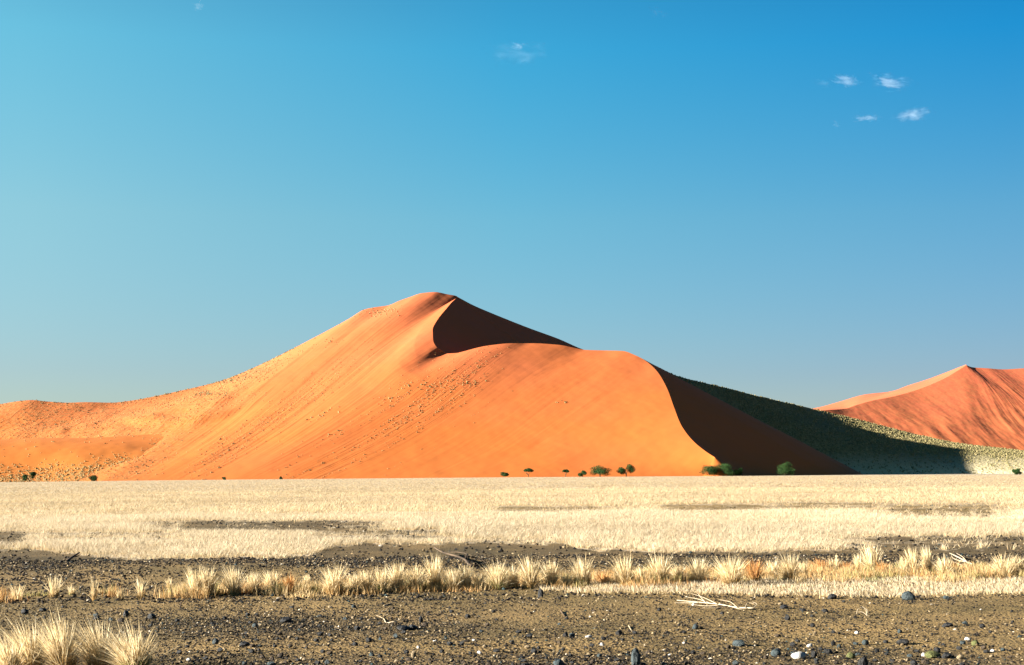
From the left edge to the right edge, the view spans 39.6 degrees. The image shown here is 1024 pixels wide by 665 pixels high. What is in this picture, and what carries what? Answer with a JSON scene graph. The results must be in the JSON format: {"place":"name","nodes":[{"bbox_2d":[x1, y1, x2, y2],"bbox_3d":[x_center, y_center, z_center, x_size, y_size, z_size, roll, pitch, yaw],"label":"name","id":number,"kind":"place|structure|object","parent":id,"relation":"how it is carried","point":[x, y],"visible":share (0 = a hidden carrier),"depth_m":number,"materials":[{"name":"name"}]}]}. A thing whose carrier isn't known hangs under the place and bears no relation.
{"place":"outdoors","nodes":[
{"label":"outdoors","id":0,"kind":"place"},
{"bbox_2d":[0,434,163,481],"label":"dune","id":1,"kind":"structure","parent":0,"point":[69,451],"depth_m":695.41,"materials":[{"name":"orange sand"}]},
{"bbox_2d":[0,434,160,481],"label":"dune grass","id":2,"kind":"structure","parent":1,"relation":"on","point":[58,475],"depth_m":672.13,"materials":[{"name":"beige plant"}]},
{"bbox_2d":[0,292,862,480],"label":"sand dune","id":3,"kind":"structure","parent":0,"point":[617,410],"depth_m":758.63,"materials":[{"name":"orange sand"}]},
{"bbox_2d":[0,474,1023,664],"bbox_3d":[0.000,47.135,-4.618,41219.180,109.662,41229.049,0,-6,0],"label":"ground","id":4,"kind":"structure","parent":0,"point":[921,606],"depth_m":17.82,"materials":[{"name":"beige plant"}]},
{"bbox_2d":[6,584,30,599],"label":"grass tussock","id":5,"kind":"object","parent":4,"relation":"on","point":[15,595],"depth_m":19.47,"materials":[{"name":"plant"}]},
{"bbox_2d":[0,629,41,664],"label":"grass tussock","id":6,"kind":"object","parent":4,"relation":"on","point":[8,659],"depth_m":11.89,"materials":[{"name":"plant"}]},
{"bbox_2d":[21,608,28,613],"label":"stone","id":7,"kind":"object","parent":4,"relation":"on","point":[24,611],"visible":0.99,"depth_m":17.47,"materials":[{"name":"stone"}]},
{"bbox_2d":[0,618,49,664],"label":"grass tussock","id":8,"kind":"object","parent":4,"relation":"on","point":[30,654],"depth_m":12.33,"materials":[{"name":"plant"}]},
{"bbox_2d":[22,471,35,481],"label":"acacia tree","id":9,"kind":"object","parent":4,"relation":"on","point":[32,475],"visible":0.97,"depth_m":637.78,"materials":[{"name":"green plant"}]},
{"bbox_2d":[42,573,61,597],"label":"grass tussock","id":10,"kind":"object","parent":4,"relation":"on","point":[54,592],"depth_m":19.64,"materials":[{"name":"plant"}]},
{"bbox_2d":[20,600,84,664],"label":"grass tussock","id":11,"kind":"object","parent":4,"relation":"on","point":[62,650],"depth_m":11.95,"materials":[{"name":"plant"}]},
{"bbox_2d":[63,584,78,594],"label":"grass tussock","id":12,"kind":"object","parent":4,"relation":"on","point":[71,591],"depth_m":20.25,"materials":[{"name":"plant"}]},
{"bbox_2d":[67,552,79,560],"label":"dead branch","id":13,"kind":"object","parent":4,"relation":"on","point":[71,557],"visible":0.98,"depth_m":28.92,"materials":[{"name":"brown wood"}]},
{"bbox_2d":[25,613,128,664],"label":"grass tussock","id":14,"kind":"object","parent":4,"relation":"on","point":[91,650],"depth_m":12.13,"materials":[{"name":"plant"}]},
{"bbox_2d":[85,575,98,599],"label":"grass tussock","id":15,"kind":"object","parent":4,"relation":"on","point":[93,594],"depth_m":19.14,"materials":[{"name":"plant"}]},
{"bbox_2d":[88,475,96,480],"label":"desert bush","id":16,"kind":"object","parent":4,"relation":"on","point":[92,477],"visible":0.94,"depth_m":638.00,"materials":[{"name":"green plant"}]},
{"bbox_2d":[112,588,126,599],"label":"grass tussock","id":17,"kind":"object","parent":4,"relation":"on","point":[121,596],"depth_m":19.20,"materials":[{"name":"plant"}]},
{"bbox_2d":[123,610,128,616],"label":"stone","id":18,"kind":"object","parent":4,"relation":"on","point":[126,612],"visible":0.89,"depth_m":17.00,"materials":[{"name":"stone"}]},
{"bbox_2d":[77,613,191,664],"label":"grass tussock","id":19,"kind":"object","parent":4,"relation":"on","point":[130,656],"depth_m":11.86,"materials":[{"name":"plant"}]},
{"bbox_2d":[133,577,147,598],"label":"grass tussock","id":20,"kind":"object","parent":4,"relation":"on","point":[141,593],"depth_m":19.26,"materials":[{"name":"plant"}]},
{"bbox_2d":[147,613,155,618],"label":"stone","id":21,"kind":"object","parent":4,"relation":"on","point":[151,615],"visible":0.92,"depth_m":16.64,"materials":[{"name":"grey stone"}]},
{"bbox_2d":[165,578,175,587],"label":"grass tussock","id":22,"kind":"object","parent":4,"relation":"on","point":[169,583],"depth_m":21.16,"materials":[{"name":"plant"}]},
{"bbox_2d":[168,563,208,596],"bbox_3d":[-4.445,3.414,19.675,0.894,0.494,0.862,0,-6,0],"label":"grass tussock","id":23,"kind":"object","parent":4,"relation":"on","point":[197,583],"depth_m":19.64,"materials":[{"name":"plant"}]},
{"bbox_2d":[192,566,221,595],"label":"grass tussock","id":24,"kind":"object","parent":4,"relation":"on","point":[211,587],"depth_m":19.82,"materials":[{"name":"plant"}]},
{"bbox_2d":[220,567,253,595],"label":"grass tussock","id":25,"kind":"object","parent":4,"relation":"on","point":[233,586],"depth_m":19.83,"materials":[{"name":"plant"}]},
{"bbox_2d":[239,641,248,645],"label":"stone","id":26,"kind":"object","parent":4,"relation":"on","point":[244,643],"visible":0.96,"depth_m":13.56,"materials":[{"name":"grey stone"}]},
{"bbox_2d":[240,571,269,590],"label":"grass tussock","id":27,"kind":"object","parent":4,"relation":"on","point":[252,578],"depth_m":20.39,"materials":[{"name":"plant"}]},
{"bbox_2d":[247,567,280,588],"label":"grass tussock","id":28,"kind":"object","parent":4,"relation":"on","point":[271,580],"depth_m":20.71,"materials":[{"name":"plant"}]},
{"bbox_2d":[273,573,297,593],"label":"grass tussock","id":29,"kind":"object","parent":4,"relation":"on","point":[291,584],"depth_m":19.97,"materials":[{"name":"plant"}]},
{"bbox_2d":[280,616,291,622],"bbox_3d":[-2.549,3.248,16.055,0.141,0.076,0.145,-1,2,5],"label":"stone","id":30,"kind":"object","parent":4,"relation":"on","point":[286,619],"visible":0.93,"depth_m":16.01,"materials":[{"name":"grey stone"}]},
{"bbox_2d":[300,573,312,585],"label":"grass tussock","id":31,"kind":"object","parent":4,"relation":"on","point":[307,577],"depth_m":21.00,"materials":[{"name":"plant"}]},
{"bbox_2d":[316,563,355,594],"bbox_3d":[-2.520,3.422,20.003,1.069,0.519,1.288,2,-6,-19],"label":"grass tussock","id":32,"kind":"object","parent":4,"relation":"on","point":[330,584],"depth_m":19.90,"materials":[{"name":"plant"}]},
{"bbox_2d":[345,573,362,590],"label":"grass tussock","id":33,"kind":"object","parent":4,"relation":"on","point":[352,580],"depth_m":20.16,"materials":[{"name":"plant"}]},
{"bbox_2d":[356,570,375,590],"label":"grass tussock","id":34,"kind":"object","parent":4,"relation":"on","point":[365,578],"depth_m":20.26,"materials":[{"name":"plant"}]},
{"bbox_2d":[368,564,398,591],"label":"grass tussock","id":35,"kind":"object","parent":4,"relation":"on","point":[380,579],"depth_m":20.18,"materials":[{"name":"plant"}]},
{"bbox_2d":[368,615,399,622],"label":"dead twig","id":36,"kind":"object","parent":4,"relation":"on","point":[382,618],"visible":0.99,"depth_m":16.16,"materials":[{"name":"brown wood"}]},
{"bbox_2d":[373,560,407,591],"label":"grass tussock","id":37,"kind":"object","parent":4,"relation":"on","point":[396,580],"depth_m":20.36,"materials":[{"name":"plant"}]},
{"bbox_2d":[397,625,408,630],"bbox_3d":[-1.150,3.134,15.069,0.136,0.058,0.136,4,-7,-32],"label":"stone","id":38,"kind":"object","parent":4,"relation":"on","point":[403,627],"visible":0.94,"depth_m":15.03,"materials":[{"name":"grey stone"}]},
{"bbox_2d":[408,624,417,629],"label":"stone","id":39,"kind":"object","parent":4,"relation":"on","point":[412,627],"visible":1,"depth_m":15.08,"materials":[{"name":"grey stone"}]},
{"bbox_2d":[400,565,430,590],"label":"grass tussock","id":40,"kind":"object","parent":4,"relation":"on","point":[417,581],"depth_m":20.38,"materials":[{"name":"plant"}]},
{"bbox_2d":[421,549,444,587],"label":"grass tussock","id":41,"kind":"object","parent":4,"relation":"on","point":[433,575],"depth_m":20.60,"materials":[{"name":"plant"}]},
{"bbox_2d":[435,568,467,589],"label":"grass tussock","id":42,"kind":"object","parent":4,"relation":"on","point":[451,580],"depth_m":20.48,"materials":[{"name":"plant"}]},
{"bbox_2d":[434,547,491,566],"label":"dead branch","id":43,"kind":"object","parent":4,"relation":"on","point":[478,565],"visible":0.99,"depth_m":26.27,"materials":[{"name":"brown wood"}]},
{"bbox_2d":[455,565,482,588],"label":"grass tussock","id":44,"kind":"object","parent":4,"relation":"on","point":[465,576],"depth_m":20.64,"materials":[{"name":"plant"}]},
{"bbox_2d":[472,572,488,587],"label":"grass tussock","id":45,"kind":"object","parent":4,"relation":"on","point":[478,579],"depth_m":20.80,"materials":[{"name":"plant"}]},
{"bbox_2d":[481,560,521,589],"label":"grass tussock","id":46,"kind":"object","parent":4,"relation":"on","point":[498,582],"depth_m":20.59,"materials":[{"name":"plant"}]},
{"bbox_2d":[500,472,508,476],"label":"desert bush","id":47,"kind":"object","parent":4,"relation":"on","point":[504,474],"visible":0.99,"depth_m":658.18,"materials":[{"name":"green plant"}]},
{"bbox_2d":[0,475,1023,559],"bbox_3d":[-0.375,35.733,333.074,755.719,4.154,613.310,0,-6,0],"label":"dry grass","id":48,"kind":"structure","parent":4,"relation":"on","point":[689,526],"depth_m":54.76,"materials":[{"name":"plant"}]},
{"bbox_2d":[0,558,1023,602],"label":"ground cover","id":49,"kind":"object","parent":4,"relation":"on","point":[963,572],"visible":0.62,"depth_m":21.09,"materials":[{"name":"beige plant"}]},
{"bbox_2d":[501,563,524,587],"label":"grass tussock","id":50,"kind":"object","parent":4,"relation":"on","point":[513,580],"depth_m":20.79,"materials":[{"name":"plant"}]},
{"bbox_2d":[504,549,542,588],"bbox_3d":[0.129,3.438,20.735,0.949,0.593,0.747,0,-6,0],"label":"grass tussock","id":51,"kind":"object","parent":4,"relation":"on","point":[529,576],"depth_m":20.62,"materials":[{"name":"plant"}]},
{"bbox_2d":[523,468,533,476],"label":"acacia tree","id":52,"kind":"object","parent":4,"relation":"on","point":[527,470],"visible":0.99,"depth_m":658.41,"materials":[{"name":"green plant"}]},
{"bbox_2d":[538,588,543,596],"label":"stone","id":53,"kind":"object","parent":4,"relation":"on","point":[540,592],"visible":0.88,"depth_m":19.26,"materials":[{"name":"grey stone"}]},
{"bbox_2d":[535,561,567,585],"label":"grass tussock","id":54,"kind":"object","parent":4,"relation":"on","point":[551,574],"depth_m":20.82,"materials":[{"name":"plant"}]},
{"bbox_2d":[553,659,564,664],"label":"stone","id":55,"kind":"object","parent":4,"relation":"on","point":[558,662],"visible":1,"depth_m":12.02,"materials":[{"name":"grey stone"}]},
{"bbox_2d":[553,571,578,585],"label":"grass tussock","id":56,"kind":"object","parent":4,"relation":"on","point":[566,579],"depth_m":20.80,"materials":[{"name":"plant"}]},
{"bbox_2d":[567,552,595,585],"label":"grass tussock","id":57,"kind":"object","parent":4,"relation":"on","point":[580,575],"depth_m":20.82,"materials":[{"name":"plant"}]},
{"bbox_2d":[578,470,586,476],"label":"desert bush","id":58,"kind":"object","parent":4,"relation":"on","point":[582,473],"visible":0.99,"depth_m":657.88,"materials":[{"name":"green plant"}]},
{"bbox_2d":[589,465,611,476],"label":"acacia tree","id":59,"kind":"object","parent":4,"relation":"on","point":[600,471],"visible":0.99,"depth_m":657.92,"materials":[{"name":"green plant"}]},
{"bbox_2d":[593,569,611,582],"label":"grass tussock","id":60,"kind":"object","parent":4,"relation":"on","point":[600,577],"depth_m":21.22,"materials":[{"name":"plant"}]},
{"bbox_2d":[606,548,644,584],"bbox_3d":[1.717,3.440,20.988,0.926,0.583,0.734,0,-6,0],"label":"grass tussock","id":61,"kind":"object","parent":4,"relation":"on","point":[624,577],"depth_m":20.87,"materials":[{"name":"plant"}]},
{"bbox_2d":[616,464,635,476],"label":"acacia tree","id":62,"kind":"object","parent":4,"relation":"on","point":[621,470],"visible":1,"depth_m":658.08,"materials":[{"name":"green plant"}]},
{"bbox_2d":[631,648,639,664],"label":"stone","id":63,"kind":"object","parent":4,"relation":"on","point":[635,657],"visible":1,"depth_m":12.12,"materials":[{"name":"grey stone"}]},
{"bbox_2d":[633,565,648,579],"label":"grass tussock","id":64,"kind":"object","parent":4,"relation":"on","point":[641,572],"depth_m":21.25,"materials":[{"name":"plant"}]},
{"bbox_2d":[642,550,687,581],"bbox_3d":[2.194,3.486,21.274,1.050,0.537,0.835,4,-7,-38],"label":"grass tussock","id":65,"kind":"object","parent":4,"relation":"on","point":[660,572],"depth_m":21.19,"materials":[{"name":"plant"}]},
{"bbox_2d":[666,564,689,580],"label":"grass tussock","id":66,"kind":"object","parent":4,"relation":"on","point":[679,572],"depth_m":21.44,"materials":[{"name":"plant"}]},
{"bbox_2d":[678,555,712,582],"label":"grass tussock","id":67,"kind":"object","parent":4,"relation":"on","point":[698,574],"depth_m":21.38,"materials":[{"name":"plant"}]},
{"bbox_2d":[699,465,717,475],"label":"acacia tree","id":68,"kind":"object","parent":4,"relation":"on","point":[710,470],"visible":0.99,"depth_m":679.41,"materials":[{"name":"green plant"}]},
{"bbox_2d":[677,593,756,608],"bbox_3d":[2.433,3.365,17.832,0.560,0.116,1.471,3,-7,-31],"label":"dead branch","id":69,"kind":"object","parent":4,"relation":"on","point":[706,602],"visible":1,"depth_m":17.74,"materials":[{"name":"brown wood"}]},
{"bbox_2d":[714,463,734,475],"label":"acacia tree","id":70,"kind":"object","parent":4,"relation":"on","point":[723,467],"visible":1,"depth_m":679.29,"materials":[{"name":"green plant"}]},
{"bbox_2d":[693,555,759,585],"bbox_3d":[3.133,3.408,20.680,1.351,0.561,1.295,0,-6,0],"label":"grass tussock","id":71,"kind":"object","parent":4,"relation":"on","point":[729,576],"depth_m":20.67,"materials":[{"name":"plant"}]},
{"bbox_2d":[732,640,744,646],"bbox_3d":[2.194,3.013,13.765,0.119,0.075,0.080,0,-6,1],"label":"stone","id":72,"kind":"object","parent":4,"relation":"on","point":[739,643],"visible":0.98,"depth_m":13.74,"materials":[{"name":"white stone"}]},
{"bbox_2d":[734,468,742,475],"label":"acacia tree","id":73,"kind":"object","parent":4,"relation":"on","point":[738,471],"visible":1,"depth_m":680.08,"materials":[{"name":"green plant"}]},
{"bbox_2d":[742,553,767,582],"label":"grass tussock","id":74,"kind":"object","parent":4,"relation":"on","point":[752,569],"depth_m":21.31,"materials":[{"name":"plant"}]},
{"bbox_2d":[758,557,781,576],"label":"grass tussock","id":75,"kind":"object","parent":4,"relation":"on","point":[772,568],"depth_m":22.39,"materials":[{"name":"plant"}]},
{"bbox_2d":[771,649,780,655],"bbox_3d":[2.390,2.907,12.880,0.094,0.086,0.088,-3,-1,27],"label":"stone","id":76,"kind":"object","parent":4,"relation":"on","point":[775,652],"visible":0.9,"depth_m":12.85,"materials":[{"name":"grey stone"}]},
{"bbox_2d":[534,574,1023,598],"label":"stubble","id":77,"kind":"object","parent":4,"relation":"on","point":[883,590],"visible":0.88,"depth_m":20.12,"materials":[{"name":"beige plant"}]},
{"bbox_2d":[763,551,803,581],"bbox_3d":[4.000,3.479,21.486,0.978,0.587,0.682,0,-6,0],"label":"grass tussock","id":78,"kind":"object","parent":4,"relation":"on","point":[789,570],"depth_m":21.43,"materials":[{"name":"plant"}]},
{"bbox_2d":[776,461,795,475],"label":"acacia tree","id":79,"kind":"object","parent":4,"relation":"on","point":[783,469],"visible":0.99,"depth_m":679.89,"materials":[{"name":"green plant"}]},
{"bbox_2d":[791,651,805,658],"bbox_3d":[2.545,2.873,12.640,0.130,0.078,0.115,-3,-1,27],"label":"stone","id":80,"kind":"object","parent":4,"relation":"on","point":[798,655],"visible":0.99,"depth_m":12.61,"materials":[{"name":"white stone"}]},
{"bbox_2d":[797,562,809,575],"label":"grass tussock","id":81,"kind":"object","parent":4,"relation":"on","point":[804,568],"depth_m":22.47,"materials":[{"name":"plant"}]},
{"bbox_2d":[811,650,816,656],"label":"stone","id":82,"kind":"object","parent":4,"relation":"on","point":[813,653],"visible":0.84,"depth_m":12.77,"materials":[{"name":"stone"}]},
{"bbox_2d":[810,556,833,569],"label":"grass tussock","id":83,"kind":"object","parent":4,"relation":"on","point":[818,563],"depth_m":23.19,"materials":[{"name":"plant"}]},
{"bbox_2d":[823,649,832,653],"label":"stone","id":84,"kind":"object","parent":4,"relation":"on","point":[827,651],"visible":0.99,"depth_m":13.10,"materials":[{"name":"grey stone"}]},
{"bbox_2d":[827,594,836,598],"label":"stone","id":85,"kind":"object","parent":4,"relation":"on","point":[832,596],"visible":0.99,"depth_m":18.55,"materials":[{"name":"grey stone"}]},
{"bbox_2d":[824,555,841,569],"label":"grass tussock","id":86,"kind":"object","parent":4,"relation":"on","point":[835,563],"depth_m":23.16,"materials":[{"name":"plant"}]},
{"bbox_2d":[834,560,850,568],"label":"grass tussock","id":87,"kind":"object","parent":4,"relation":"on","point":[844,564],"depth_m":23.12,"materials":[{"name":"plant"}]},
{"bbox_2d":[846,652,854,657],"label":"stone","id":88,"kind":"object","parent":4,"relation":"on","point":[850,655],"visible":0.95,"depth_m":12.66,"materials":[{"name":"stone"}]},
{"bbox_2d":[850,552,865,568],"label":"grass tussock","id":89,"kind":"object","parent":4,"relation":"on","point":[858,558],"depth_m":23.43,"materials":[{"name":"plant"}]},
{"bbox_2d":[858,657,867,664],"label":"stone","id":90,"kind":"object","parent":4,"relation":"on","point":[863,661],"visible":1,"depth_m":11.94,"materials":[{"name":"grey stone"}]},
{"bbox_2d":[862,640,868,644],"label":"stone","id":91,"kind":"object","parent":4,"relation":"on","point":[865,642],"visible":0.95,"depth_m":13.66,"materials":[{"name":"stone"}]},
{"bbox_2d":[852,542,883,569],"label":"grass tussock","id":92,"kind":"object","parent":4,"relation":"on","point":[871,558],"depth_m":23.17,"materials":[{"name":"plant"}]},
{"bbox_2d":[874,559,891,572],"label":"grass tussock","id":93,"kind":"object","parent":4,"relation":"on","point":[882,569],"depth_m":22.59,"materials":[{"name":"plant"}]},
{"bbox_2d":[888,557,908,572],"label":"grass tussock","id":94,"kind":"object","parent":4,"relation":"on","point":[901,561],"depth_m":22.60,"materials":[{"name":"plant"}]},
{"bbox_2d":[896,639,908,644],"bbox_3d":[3.770,2.986,13.706,0.104,0.072,0.118,3,-6,-29],"label":"stone","id":95,"kind":"object","parent":4,"relation":"on","point":[904,641],"visible":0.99,"depth_m":13.68,"materials":[{"name":"grey stone"}]},
{"bbox_2d":[901,591,915,599],"bbox_3d":[5.187,3.454,18.609,0.183,0.150,0.137,-2,1,17],"label":"stone","id":96,"kind":"object","parent":4,"relation":"on","point":[907,595],"visible":0.91,"depth_m":18.56,"materials":[{"name":"grey stone"}]},
{"bbox_2d":[896,543,925,572],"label":"grass tussock","id":97,"kind":"object","parent":4,"relation":"on","point":[912,561],"depth_m":22.57,"materials":[{"name":"plant"}]},
{"bbox_2d":[919,545,936,572],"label":"grass tussock","id":98,"kind":"object","parent":4,"relation":"on","point":[927,563],"depth_m":22.77,"materials":[{"name":"plant"}]},
{"bbox_2d":[924,651,940,657],"bbox_3d":[3.739,2.871,12.656,0.139,0.078,0.121,2,0,-22],"label":"stone","id":99,"kind":"object","parent":4,"relation":"on","point":[931,654],"visible":0.94,"depth_m":12.62,"materials":[{"name":"yellow stone"}]},
{"bbox_2d":[929,553,953,574],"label":"grass tussock","id":100,"kind":"object","parent":4,"relation":"on","point":[944,565],"depth_m":22.24,"materials":[{"name":"plant"}]},
{"bbox_2d":[941,653,951,657],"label":"stone","id":101,"kind":"object","parent":4,"relation":"on","point":[946,655],"visible":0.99,"depth_m":12.58,"materials":[{"name":"grey stone"}]},
{"bbox_2d":[942,622,952,626],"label":"stone","id":102,"kind":"object","parent":4,"relation":"on","point":[947,624],"visible":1,"depth_m":15.13,"materials":[{"name":"grey stone"}]},
{"bbox_2d":[950,553,971,565],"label":"dead branch","id":103,"kind":"object","parent":4,"relation":"on","point":[960,558],"visible":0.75,"depth_m":25.68,"materials":[{"name":"brown wood"}]},
{"bbox_2d":[971,640,978,645],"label":"stone","id":104,"kind":"object","parent":4,"relation":"on","point":[974,642],"visible":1,"depth_m":13.42,"materials":[{"name":"stone"}]},
{"bbox_2d":[971,554,1021,576],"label":"grass tussock","id":105,"kind":"object","parent":4,"relation":"on","point":[1006,567],"depth_m":21.98,"materials":[{"name":"plant"}]},
{"bbox_2d":[1002,555,1023,575],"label":"grass tussock","id":106,"kind":"object","parent":4,"relation":"on","point":[1020,565],"depth_m":22.16,"materials":[{"name":"plant"}]},
{"bbox_2d":[1012,468,1021,474],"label":"acacia tree","id":107,"kind":"object","parent":4,"relation":"on","point":[1016,471],"visible":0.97,"depth_m":696.19,"materials":[{"name":"green plant"}]},
{"bbox_2d":[0,0,1023,408],"label":"sky","id":108,"kind":"structure","parent":0,"point":[812,204],"materials":[{"name":"blue"}]},
{"bbox_2d":[657,366,1023,473],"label":"grassy slope","id":109,"kind":"structure","parent":0,"point":[937,468],"depth_m":998.50,"materials":[{"name":"green plant"}]},
{"bbox_2d":[813,365,1023,449],"bbox_3d":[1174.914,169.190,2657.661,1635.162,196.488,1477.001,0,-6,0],"label":"distant dune","id":110,"kind":"structure","parent":0,"point":[966,404],"depth_m":2299.17,"materials":[{"name":"orange sand"}]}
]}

